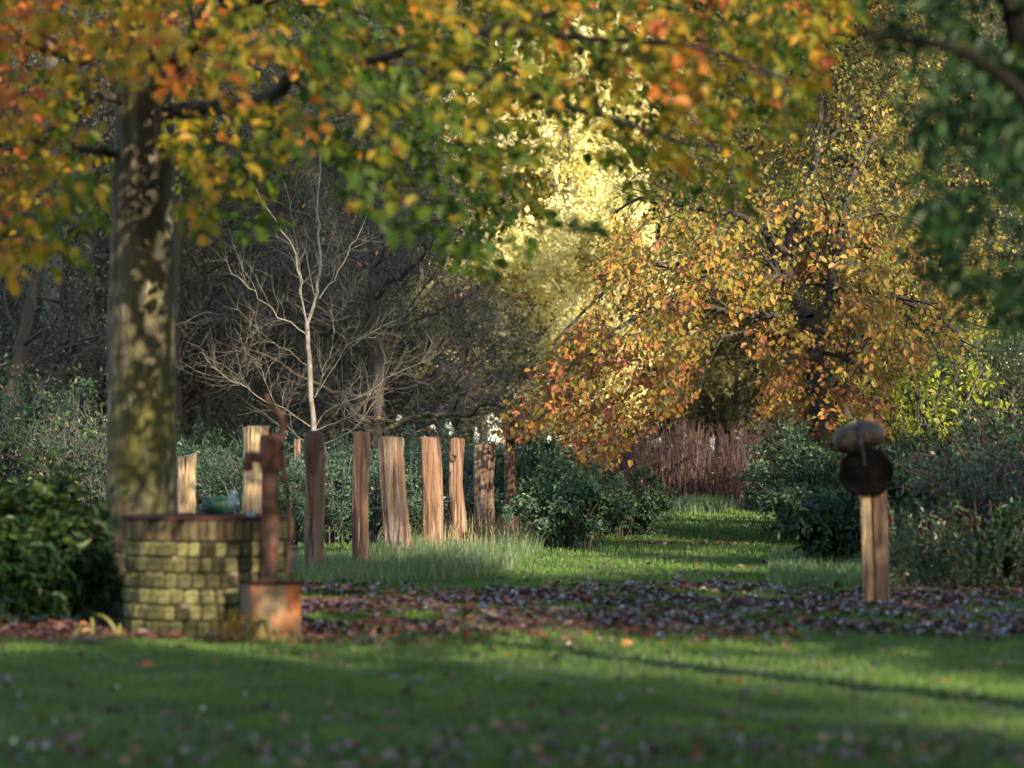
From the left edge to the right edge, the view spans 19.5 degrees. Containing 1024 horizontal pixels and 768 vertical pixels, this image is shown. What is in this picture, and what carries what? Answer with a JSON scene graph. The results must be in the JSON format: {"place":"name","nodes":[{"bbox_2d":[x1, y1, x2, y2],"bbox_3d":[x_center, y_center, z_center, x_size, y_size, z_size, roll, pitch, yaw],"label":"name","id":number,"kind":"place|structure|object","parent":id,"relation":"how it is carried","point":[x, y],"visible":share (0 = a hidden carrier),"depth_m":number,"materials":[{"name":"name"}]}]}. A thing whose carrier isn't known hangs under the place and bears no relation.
{"place":"outdoors","nodes":[
{"label":"outdoors","id":0,"kind":"place"},
{"bbox_2d":[0,442,1023,767],"bbox_3d":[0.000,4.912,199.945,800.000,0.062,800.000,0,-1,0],"label":"ground","id":1,"kind":"structure","parent":0,"point":[1018,710],"depth_m":17.53,"materials":[{"name":"plant"}]},
{"bbox_2d":[0,366,73,492],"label":"leafy thicket","id":2,"kind":"object","parent":1,"relation":"on","point":[9,469],"visible":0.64,"depth_m":45.00,"materials":[{"name":"green plant"}]},
{"bbox_2d":[0,342,93,467],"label":"leafy thicket","id":3,"kind":"object","parent":1,"relation":"on","point":[30,411],"visible":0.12,"depth_m":54.71,"materials":[{"name":"green plant"}]},
{"bbox_2d":[0,362,106,496],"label":"leafy thicket","id":4,"kind":"object","parent":1,"relation":"on","point":[74,413],"visible":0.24,"depth_m":46.81,"materials":[{"name":"green plant"}]},
{"bbox_2d":[0,91,109,436],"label":"wood trunk tree","id":5,"kind":"object","parent":1,"relation":"on","point":[22,342],"visible":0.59,"depth_m":51.98,"materials":[{"name":"grey plant"}]},
{"bbox_2d":[0,3,110,445],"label":"wood trunk tree","id":6,"kind":"object","parent":1,"relation":"on","point":[54,62],"visible":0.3,"depth_m":55.87,"materials":[{"name":"grey plant"}]},
{"bbox_2d":[5,402,106,522],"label":"leafy thicket","id":7,"kind":"object","parent":1,"relation":"on","point":[83,479],"visible":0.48,"depth_m":43.72,"materials":[{"name":"green plant"}]},
{"bbox_2d":[0,1,114,437],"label":"tree","id":8,"kind":"object","parent":1,"relation":"on","point":[14,106],"visible":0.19,"depth_m":60.28,"materials":[{"name":"brown plant"}]},
{"bbox_2d":[0,439,129,623],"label":"laurel shrub","id":9,"kind":"object","parent":1,"relation":"on","point":[55,546],"visible":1,"depth_m":23.73,"materials":[{"name":"green plant"}]},
{"bbox_2d":[9,1,185,459],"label":"wood trunk tree","id":10,"kind":"object","parent":1,"relation":"on","point":[84,123],"visible":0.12,"depth_m":57.89,"materials":[{"name":"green plant"}]},
{"bbox_2d":[22,380,188,506],"bbox_3d":[-6.872,1.119,49.813,3.095,2.621,3.106,0,-1,25],"label":"leafy thicket","id":11,"kind":"object","parent":1,"relation":"on","point":[92,419],"visible":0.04,"depth_m":49.90,"materials":[{"name":"green plant"}]},
{"bbox_2d":[0,2,217,434],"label":"tree","id":12,"kind":"object","parent":1,"relation":"on","point":[98,274],"visible":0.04,"depth_m":64.00,"materials":[{"name":"brown plant"}]},
{"bbox_2d":[0,0,275,426],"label":"tree","id":13,"kind":"object","parent":1,"relation":"on","point":[107,266],"visible":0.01,"depth_m":80.07,"materials":[{"name":"brown plant"}]},
{"bbox_2d":[0,5,312,448],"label":"tree","id":14,"kind":"object","parent":1,"relation":"on","point":[185,420],"visible":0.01,"depth_m":80.50,"materials":[{"name":"brown plant"}]},
{"bbox_2d":[93,425,220,504],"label":"undergrowth bush","id":15,"kind":"object","parent":1,"relation":"on","point":[194,451],"visible":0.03,"depth_m":48.99,"materials":[{"name":"green plant"}]},
{"bbox_2d":[98,438,242,512],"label":"undergrowth bush","id":16,"kind":"object","parent":1,"relation":"on","point":[204,465],"visible":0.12,"depth_m":42.65,"materials":[{"name":"green plant"}]},
{"bbox_2d":[0,5,360,465],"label":"tree","id":17,"kind":"object","parent":1,"relation":"on","point":[190,396],"visible":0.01,"depth_m":66.16,"materials":[{"name":"brown plant"}]},
{"bbox_2d":[177,453,195,512],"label":"oak fence post","id":18,"kind":"object","parent":1,"relation":"on","point":[186,494],"visible":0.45,"depth_m":30.00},
{"bbox_2d":[94,0,296,454],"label":"wood trunk tree","id":19,"kind":"object","parent":1,"relation":"on","point":[178,271],"visible":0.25,"depth_m":59.91,"materials":[{"name":"brown plant"}]},
{"bbox_2d":[8,0,398,450],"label":"tree","id":20,"kind":"object","parent":1,"relation":"on","point":[207,416],"visible":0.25,"depth_m":61.88,"materials":[{"name":"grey plant"}]},
{"bbox_2d":[122,509,293,637],"bbox_3d":[-2.345,1.458,23.023,1.320,1.005,1.320,0,-1,0],"label":"brick well","id":21,"kind":"object","parent":1,"relation":"on","point":[185,573],"visible":0.78,"depth_m":22.44,"materials":[{"name":"yellow brick"}]},
{"bbox_2d":[203,490,238,513],"bbox_3d":[-2.275,0.921,23.352,0.276,0.190,0.132,0,-1,0],"label":"green pump fitting","id":22,"kind":"object","parent":21,"relation":"on","point":[218,504],"visible":1,"depth_m":23.30,"materials":[{"name":"paint"}]},
{"bbox_2d":[176,416,243,478],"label":"undergrowth bush","id":23,"kind":"object","parent":1,"relation":"on","point":[200,441],"visible":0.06,"depth_m":59.54,"materials":[{"name":"green plant"}]},
{"bbox_2d":[72,15,347,450],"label":"woodland tree","id":24,"kind":"object","parent":1,"relation":"on","point":[192,418],"visible":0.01,"depth_m":106.22,"materials":[{"name":"brown plant"}]},
{"bbox_2d":[176,421,303,495],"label":"undergrowth bush","id":25,"kind":"object","parent":1,"relation":"on","point":[211,441],"visible":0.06,"depth_m":49.69,"materials":[{"name":"green plant"}]},
{"bbox_2d":[194,607,286,641],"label":"withered plant","id":26,"kind":"object","parent":1,"relation":"on","point":[234,624],"visible":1,"depth_m":21.64,"materials":[{"name":"brown plant"}]},
{"bbox_2d":[37,0,452,459],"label":"tree","id":27,"kind":"object","parent":1,"relation":"on","point":[250,299],"depth_m":89.95,"materials":[{"name":"brown plant"}]},
{"bbox_2d":[242,426,268,512],"bbox_3d":[-2.657,1.288,30.935,0.277,1.715,0.222,0,-1,14],"label":"oak fence post","id":28,"kind":"object","parent":1,"relation":"on","point":[251,499],"visible":0.38,"depth_m":30.85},
{"bbox_2d":[177,440,342,542],"bbox_3d":[-3.442,1.536,42.129,2.616,1.510,2.222,-1,-1,27],"label":"undergrowth bush","id":29,"kind":"object","parent":1,"relation":"on","point":[297,528],"visible":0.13,"depth_m":41.83,"materials":[{"name":"green plant"}]},
{"bbox_2d":[74,4,461,441],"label":"tree","id":30,"kind":"object","parent":1,"relation":"on","point":[196,398],"visible":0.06,"depth_m":72.40,"materials":[{"name":"brown plant"}]},
{"bbox_2d":[239,580,302,642],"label":"iron plinth","id":31,"kind":"structure","parent":1,"relation":"on","point":[282,598],"depth_m":21.98,"materials":[{"name":"metal"}]},
{"bbox_2d":[242,393,291,581],"bbox_3d":[-1.817,0.765,22.126,0.348,1.392,0.176,0,-1,17],"label":"hand pump","id":32,"kind":"object","parent":31,"relation":"on","point":[269,457],"visible":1,"depth_m":22.07,"materials":[{"name":"metal"}]},
{"bbox_2d":[206,409,343,484],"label":"undergrowth bush","id":33,"kind":"object","parent":1,"relation":"on","point":[289,440],"visible":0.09,"depth_m":59.84,"materials":[{"name":"green plant"}]},
{"bbox_2d":[303,430,324,569],"bbox_3d":[-2.187,1.344,32.971,0.246,1.670,0.236,0,-1,0],"label":"oak fence post","id":34,"kind":"object","parent":1,"relation":"on","point":[313,445],"visible":0.95,"depth_m":32.90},
{"bbox_2d":[191,7,436,451],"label":"tree","id":35,"kind":"object","parent":1,"relation":"on","point":[333,420],"visible":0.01,"depth_m":100.71,"materials":[{"name":"brown plant"}]},
{"bbox_2d":[284,434,351,518],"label":"undergrowth bush","id":36,"kind":"object","parent":1,"relation":"on","point":[336,482],"visible":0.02,"depth_m":50.74,"materials":[{"name":"green plant"}]},
{"bbox_2d":[183,127,454,444],"bbox_3d":[-2.970,-1.001,45.395,4.475,6.546,2.562,0,-1,0],"label":"birch tree","id":37,"kind":"object","parent":1,"relation":"on","point":[309,370],"visible":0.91,"depth_m":45.45,"materials":[{"name":"white plant"}]},
{"bbox_2d":[180,0,491,453],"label":"tree","id":38,"kind":"object","parent":1,"relation":"on","point":[363,372],"visible":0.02,"depth_m":83.22,"materials":[{"name":"brown plant"}]},
{"bbox_2d":[286,417,423,500],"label":"undergrowth bush","id":39,"kind":"object","parent":1,"relation":"on","point":[347,447],"visible":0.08,"depth_m":51.88,"materials":[{"name":"green plant"}]},
{"bbox_2d":[351,431,370,561],"bbox_3d":[-1.782,1.389,35.301,0.212,1.660,0.168,0,-1,15],"label":"oak fence post","id":40,"kind":"object","parent":1,"relation":"on","point":[360,489],"visible":0.96,"depth_m":35.24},
{"bbox_2d":[279,434,449,545],"bbox_3d":[-2.215,1.478,40.890,2.753,1.589,2.339,1,-1,-30],"label":"undergrowth bush","id":41,"kind":"object","parent":1,"relation":"on","point":[343,530],"visible":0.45,"depth_m":40.65,"materials":[{"name":"green plant"}]},
{"bbox_2d":[175,144,555,467],"bbox_3d":[-2.547,-0.911,48.762,7.212,6.460,4.247,0,-1,0],"label":"gnarled tree","id":42,"kind":"object","parent":1,"relation":"on","point":[371,307],"visible":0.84,"depth_m":48.91,"materials":[{"name":"brown plant"}]},
{"bbox_2d":[180,1,557,450],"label":"tree","id":43,"kind":"object","parent":1,"relation":"on","point":[352,252],"visible":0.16,"depth_m":65.72,"materials":[{"name":"brown plant"}]},
{"bbox_2d":[216,2,557,451],"bbox_3d":[-2.995,-3.466,60.319,5.357,12.177,8.282,1,-1,-36],"label":"tree","id":44,"kind":"object","parent":1,"relation":"on","point":[328,169],"visible":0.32,"depth_m":59.35,"materials":[{"name":"brown plant"}]},
{"bbox_2d":[378,436,412,553],"bbox_3d":[-1.449,1.457,37.474,0.466,1.597,0.282,0,-1,0],"label":"oak fence post","id":45,"kind":"object","parent":1,"relation":"on","point":[396,524],"visible":0.84,"depth_m":37.37,"materials":[{"name":"wood"}]},
{"bbox_2d":[325,411,472,459],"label":"undergrowth bush","id":46,"kind":"object","parent":1,"relation":"on","point":[444,430],"visible":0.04,"depth_m":58.18,"materials":[{"name":"green plant"}]},
{"bbox_2d":[327,438,507,539],"bbox_3d":[-1.470,1.513,42.914,2.753,1.589,2.339,1,-1,-41],"label":"undergrowth bush","id":47,"kind":"object","parent":1,"relation":"on","point":[417,519],"visible":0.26,"depth_m":42.74,"materials":[{"name":"green plant"}]},
{"bbox_2d":[420,436,443,545],"bbox_3d":[-1.052,1.487,39.208,0.317,1.596,0.227,0,-1,11],"label":"oak fence post","id":48,"kind":"object","parent":1,"relation":"on","point":[432,498],"visible":0.87,"depth_m":39.11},
{"bbox_2d":[370,420,501,488],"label":"undergrowth bush","id":49,"kind":"object","parent":1,"relation":"on","point":[411,442],"visible":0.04,"depth_m":49.77,"materials":[{"name":"green plant"}]},
{"bbox_2d":[0,0,886,618],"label":"beech tree","id":50,"kind":"object","parent":1,"relation":"on","point":[148,64],"visible":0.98,"depth_m":20.59,"materials":[{"name":"green plant"}]},
{"bbox_2d":[404,435,504,523],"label":"undergrowth bush","id":51,"kind":"object","parent":1,"relation":"on","point":[468,472],"visible":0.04,"depth_m":46.51,"materials":[{"name":"green plant"}]},
{"bbox_2d":[448,438,466,542],"bbox_3d":[-0.741,1.520,40.699,0.263,1.580,0.193,0,-1,0],"label":"oak fence post","id":52,"kind":"object","parent":1,"relation":"on","point":[455,487],"visible":0.89,"depth_m":40.64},
{"bbox_2d":[393,84,535,443],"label":"yellow tree","id":53,"kind":"object","parent":1,"relation":"on","point":[423,292],"visible":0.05,"depth_m":77.03,"materials":[{"name":"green plant"}]},
{"bbox_2d":[309,0,657,449],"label":"woodland tree","id":54,"kind":"object","parent":1,"relation":"on","point":[385,393],"visible":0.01,"depth_m":106.79,"materials":[{"name":"brown plant"}]},
{"bbox_2d":[473,443,494,538],"bbox_3d":[-0.384,1.587,42.328,0.324,1.502,0.259,0,-1,11],"label":"oak fence post","id":55,"kind":"object","parent":1,"relation":"on","point":[483,473],"visible":0.81,"depth_m":42.23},
{"bbox_2d":[442,434,552,525],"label":"undergrowth bush","id":56,"kind":"object","parent":1,"relation":"on","point":[465,463],"visible":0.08,"depth_m":46.67,"materials":[{"name":"green plant"}]},
{"bbox_2d":[504,448,518,531],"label":"oak fence post","id":57,"kind":"object","parent":1,"relation":"on","point":[510,470],"visible":0.59,"depth_m":43.57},
{"bbox_2d":[0,523,1023,767],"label":"leaf litter","id":58,"kind":"object","parent":1,"relation":"on","point":[346,605],"visible":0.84,"depth_m":23.08,"materials":[{"name":"plant"}]},
{"bbox_2d":[452,139,618,455],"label":"yellow tree","id":59,"kind":"object","parent":1,"relation":"on","point":[531,206],"visible":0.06,"depth_m":69.99,"materials":[{"name":"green plant"}]},
{"bbox_2d":[463,430,617,531],"bbox_3d":[0.583,1.481,44.688,2.380,1.719,2.602,0,-1,-25],"label":"bramble bush","id":60,"kind":"object","parent":1,"relation":"on","point":[526,469],"visible":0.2,"depth_m":44.39,"materials":[{"name":"green plant"}]},
{"bbox_2d":[437,1,679,466],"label":"yellow tree","id":61,"kind":"object","parent":1,"relation":"on","point":[570,149],"visible":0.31,"depth_m":67.66,"materials":[{"name":"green plant"}]},
{"bbox_2d":[502,450,634,549],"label":"bramble bush","id":62,"kind":"object","parent":1,"relation":"on","point":[578,508],"visible":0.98,"depth_m":39.65,"materials":[{"name":"green plant"}]},
{"bbox_2d":[494,167,668,453],"bbox_3d":[1.727,-1.002,64.127,3.551,7.354,3.555,1,-1,-28],"label":"yellow tree","id":63,"kind":"object","parent":1,"relation":"on","point":[580,253],"visible":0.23,"depth_m":63.93,"materials":[{"name":"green plant"}]},
{"bbox_2d":[466,0,758,446],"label":"woodland tree","id":64,"kind":"object","parent":1,"relation":"on","point":[663,7],"visible":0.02,"depth_m":104.22,"materials":[{"name":"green plant"}]},
{"bbox_2d":[588,462,680,537],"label":"bramble bush","id":65,"kind":"object","parent":1,"relation":"on","point":[647,498],"visible":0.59,"depth_m":43.94,"materials":[{"name":"green plant"}]},
{"bbox_2d":[578,8,761,453],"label":"yellow tree","id":66,"kind":"object","parent":1,"relation":"on","point":[660,252],"visible":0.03,"depth_m":75.48,"materials":[{"name":"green plant"}]},
{"bbox_2d":[592,402,772,510],"bbox_3d":[3.713,1.425,63.466,4.459,2.451,7.497,0,-1,0],"label":"dogwood clump","id":67,"kind":"object","parent":1,"relation":"on","point":[688,466],"visible":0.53,"depth_m":60.92,"materials":[{"name":"plant"}]},
{"bbox_2d":[603,0,778,470],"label":"woodland tree","id":68,"kind":"object","parent":1,"relation":"on","point":[709,2],"visible":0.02,"depth_m":102.44,"materials":[{"name":"yellow plant"}]},
{"bbox_2d":[640,0,809,453],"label":"woodland tree","id":69,"kind":"object","parent":1,"relation":"on","point":[752,146],"visible":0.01,"depth_m":102.53,"materials":[{"name":"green plant"}]},
{"bbox_2d":[657,199,812,458],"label":"woodland tree","id":70,"kind":"object","parent":1,"relation":"on","point":[736,385],"visible":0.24,"depth_m":69.96,"materials":[{"name":"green plant"}]},
{"bbox_2d":[491,38,1012,475],"bbox_3d":[3.427,-1.535,43.035,7.449,7.562,10.231,0,-1,0],"label":"copper beech tree","id":71,"kind":"object","parent":1,"relation":"on","point":[806,348],"visible":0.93,"depth_m":42.24,"materials":[{"name":"orange plant"}]},
{"bbox_2d":[732,418,841,482],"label":"bramble bush","id":72,"kind":"object","parent":1,"relation":"on","point":[787,427],"visible":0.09,"depth_m":56.71,"materials":[{"name":"green plant"}]},
{"bbox_2d":[742,447,834,523],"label":"bramble bush","id":73,"kind":"object","parent":1,"relation":"on","point":[751,493],"visible":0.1,"depth_m":49.88,"materials":[{"name":"green plant"}]},
{"bbox_2d":[718,180,882,456],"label":"woodland tree","id":74,"kind":"object","parent":1,"relation":"on","point":[785,414],"visible":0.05,"depth_m":65.19,"materials":[{"name":"brown plant"}]},
{"bbox_2d":[649,0,955,447],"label":"woodland tree","id":75,"kind":"object","parent":1,"relation":"on","point":[714,434],"depth_m":102.84,"materials":[{"name":"brown plant"}]},
{"bbox_2d":[760,467,872,566],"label":"laurel shrub","id":76,"kind":"object","parent":1,"relation":"on","point":[834,529],"visible":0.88,"depth_m":34.13,"materials":[{"name":"green plant"}]},
{"bbox_2d":[743,425,890,519],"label":"bramble bush","id":77,"kind":"object","parent":1,"relation":"on","point":[757,452],"visible":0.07,"depth_m":43.12,"materials":[{"name":"green plant"}]},
{"bbox_2d":[689,6,957,388],"bbox_3d":[5.928,-2.495,53.983,5.023,10.040,4.914,0,-1,22],"label":"autumn tree","id":78,"kind":"object","parent":1,"relation":"on","point":[744,322],"visible":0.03,"depth_m":53.61,"materials":[{"name":"orange plant"}]},
{"bbox_2d":[646,0,1002,449],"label":"woodland tree","id":79,"kind":"object","parent":1,"relation":"on","point":[745,137],"visible":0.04,"depth_m":71.98,"materials":[{"name":"yellow plant"}]},
{"bbox_2d":[658,0,1023,425],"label":"autumn tree","id":80,"kind":"object","parent":1,"relation":"on","point":[886,88],"visible":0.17,"depth_m":48.94,"materials":[{"name":"yellow plant"}]},
{"bbox_2d":[753,419,933,542],"bbox_3d":[4.632,1.383,41.292,2.732,1.805,2.499,1,-1,-42],"label":"bramble bush","id":81,"kind":"object","parent":1,"relation":"on","point":[822,466],"visible":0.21,"depth_m":41.12,"materials":[{"name":"green plant"}]},
{"bbox_2d":[710,0,1012,414],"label":"autumn tree","id":82,"kind":"object","parent":1,"relation":"on","point":[905,63],"visible":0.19,"depth_m":49.58,"materials":[{"name":"yellow plant"}]},
{"bbox_2d":[838,449,893,600],"bbox_3d":[3.183,1.319,26.903,0.520,1.476,0.298,0,-1,0],"label":"marker post","id":83,"kind":"object","parent":1,"relation":"on","point":[873,477],"visible":0.93,"depth_m":26.87,"materials":[{"name":"brown wood"}]},
{"bbox_2d":[832,420,884,464],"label":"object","id":84,"kind":"object","parent":83,"relation":"on","point":[858,436],"visible":1,"depth_m":26.73,"materials":[{"name":"stone"}]},
{"bbox_2d":[730,3,1010,460],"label":"woodland tree","id":85,"kind":"object","parent":1,"relation":"on","point":[954,182],"visible":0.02,"depth_m":86.22,"materials":[{"name":"green plant"}]},
{"bbox_2d":[815,433,963,509],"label":"dark shrub","id":86,"kind":"object","parent":1,"relation":"on","point":[892,455],"visible":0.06,"depth_m":40.13,"materials":[{"name":"green plant"}]},
{"bbox_2d":[829,334,977,457],"bbox_3d":[6.144,0.778,46.845,2.678,3.196,2.314,0,-1,22],"label":"lime leaved shrub","id":87,"kind":"object","parent":1,"relation":"on","point":[934,364],"visible":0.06,"depth_m":46.89,"materials":[{"name":"green plant"}]},
{"bbox_2d":[848,457,973,550],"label":"laurel shrub","id":88,"kind":"object","parent":1,"relation":"on","point":[894,491],"visible":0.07,"depth_m":35.45,"materials":[{"name":"green plant"}]},
{"bbox_2d":[830,313,1023,467],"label":"lime leaved shrub","id":89,"kind":"object","parent":1,"relation":"on","point":[920,396],"visible":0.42,"depth_m":43.69,"materials":[{"name":"green plant"}]},
{"bbox_2d":[852,0,1023,348],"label":"hanging tree","id":90,"kind":"object","parent":1,"relation":"on","point":[1004,77],"visible":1,"depth_m":15.36,"materials":[{"name":"green plant"}]},
{"bbox_2d":[861,492,1023,589],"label":"herb stalks","id":91,"kind":"object","parent":1,"relation":"on","point":[906,553],"visible":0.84,"depth_m":29.16,"materials":[{"name":"green plant"}]},
{"bbox_2d":[878,226,1012,438],"bbox_3d":[9.626,-0.472,62.365,3.406,6.211,4.074,1,-1,-36],"label":"woodland tree","id":92,"kind":"object","parent":1,"relation":"on","point":[962,384],"visible":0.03,"depth_m":62.14,"materials":[{"name":"green plant"}]},
{"bbox_2d":[871,433,1023,519],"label":"dark shrub","id":93,"kind":"object","parent":1,"relation":"on","point":[915,471],"visible":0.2,"depth_m":35.71,"materials":[{"name":"green plant"}]},
{"bbox_2d":[878,412,1022,468],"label":"dark shrub","id":94,"kind":"object","parent":1,"relation":"on","point":[925,439],"visible":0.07,"depth_m":42.81,"materials":[{"name":"green plant"}]},
{"bbox_2d":[888,447,1023,570],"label":"dark shrub","id":95,"kind":"object","parent":1,"relation":"on","point":[950,498],"visible":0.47,"depth_m":32.32,"materials":[{"name":"green plant"}]},
{"bbox_2d":[892,21,1023,424],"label":"woodland tree","id":96,"kind":"object","parent":1,"relation":"on","point":[999,49],"visible":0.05,"depth_m":85.81,"materials":[{"name":"green plant"}]},
{"bbox_2d":[892,0,1023,419],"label":"woodland tree","id":97,"kind":"object","parent":1,"relation":"on","point":[985,22],"visible":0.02,"depth_m":86.62,"materials":[{"name":"green plant"}]},
{"bbox_2d":[908,409,1023,482],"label":"dark shrub","id":98,"kind":"object","parent":1,"relation":"on","point":[1006,425],"visible":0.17,"depth_m":37.84,"materials":[{"name":"green plant"}]},
{"bbox_2d":[916,182,1023,446],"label":"woodland tree","id":99,"kind":"object","parent":1,"relation":"on","point":[1015,377],"visible":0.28,"depth_m":53.72,"materials":[{"name":"green plant"}]},
{"bbox_2d":[919,380,1023,467],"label":"dark shrub","id":100,"kind":"object","parent":1,"relation":"on","point":[1019,427],"visible":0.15,"depth_m":42.49,"materials":[{"name":"green plant"}]},
{"bbox_2d":[931,188,1023,424],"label":"woodland tree","id":101,"kind":"object","parent":1,"relation":"on","point":[995,389],"visible":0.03,"depth_m":59.62,"materials":[{"name":"green plant"}]},
{"bbox_2d":[956,428,1023,516],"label":"dark shrub","id":102,"kind":"object","parent":1,"relation":"on","point":[1015,463],"visible":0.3,"depth_m":34.86,"materials":[{"name":"green plant"}]},
{"bbox_2d":[962,495,1023,583],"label":"laurel shrub","id":103,"kind":"object","parent":1,"relation":"on","point":[999,514],"visible":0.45,"depth_m":29.73,"materials":[{"name":"green plant"}]},
{"bbox_2d":[294,491,1023,588],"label":"long grass","id":104,"kind":"structure","parent":0,"point":[446,559],"depth_m":33.47,"materials":[{"name":"plant"}]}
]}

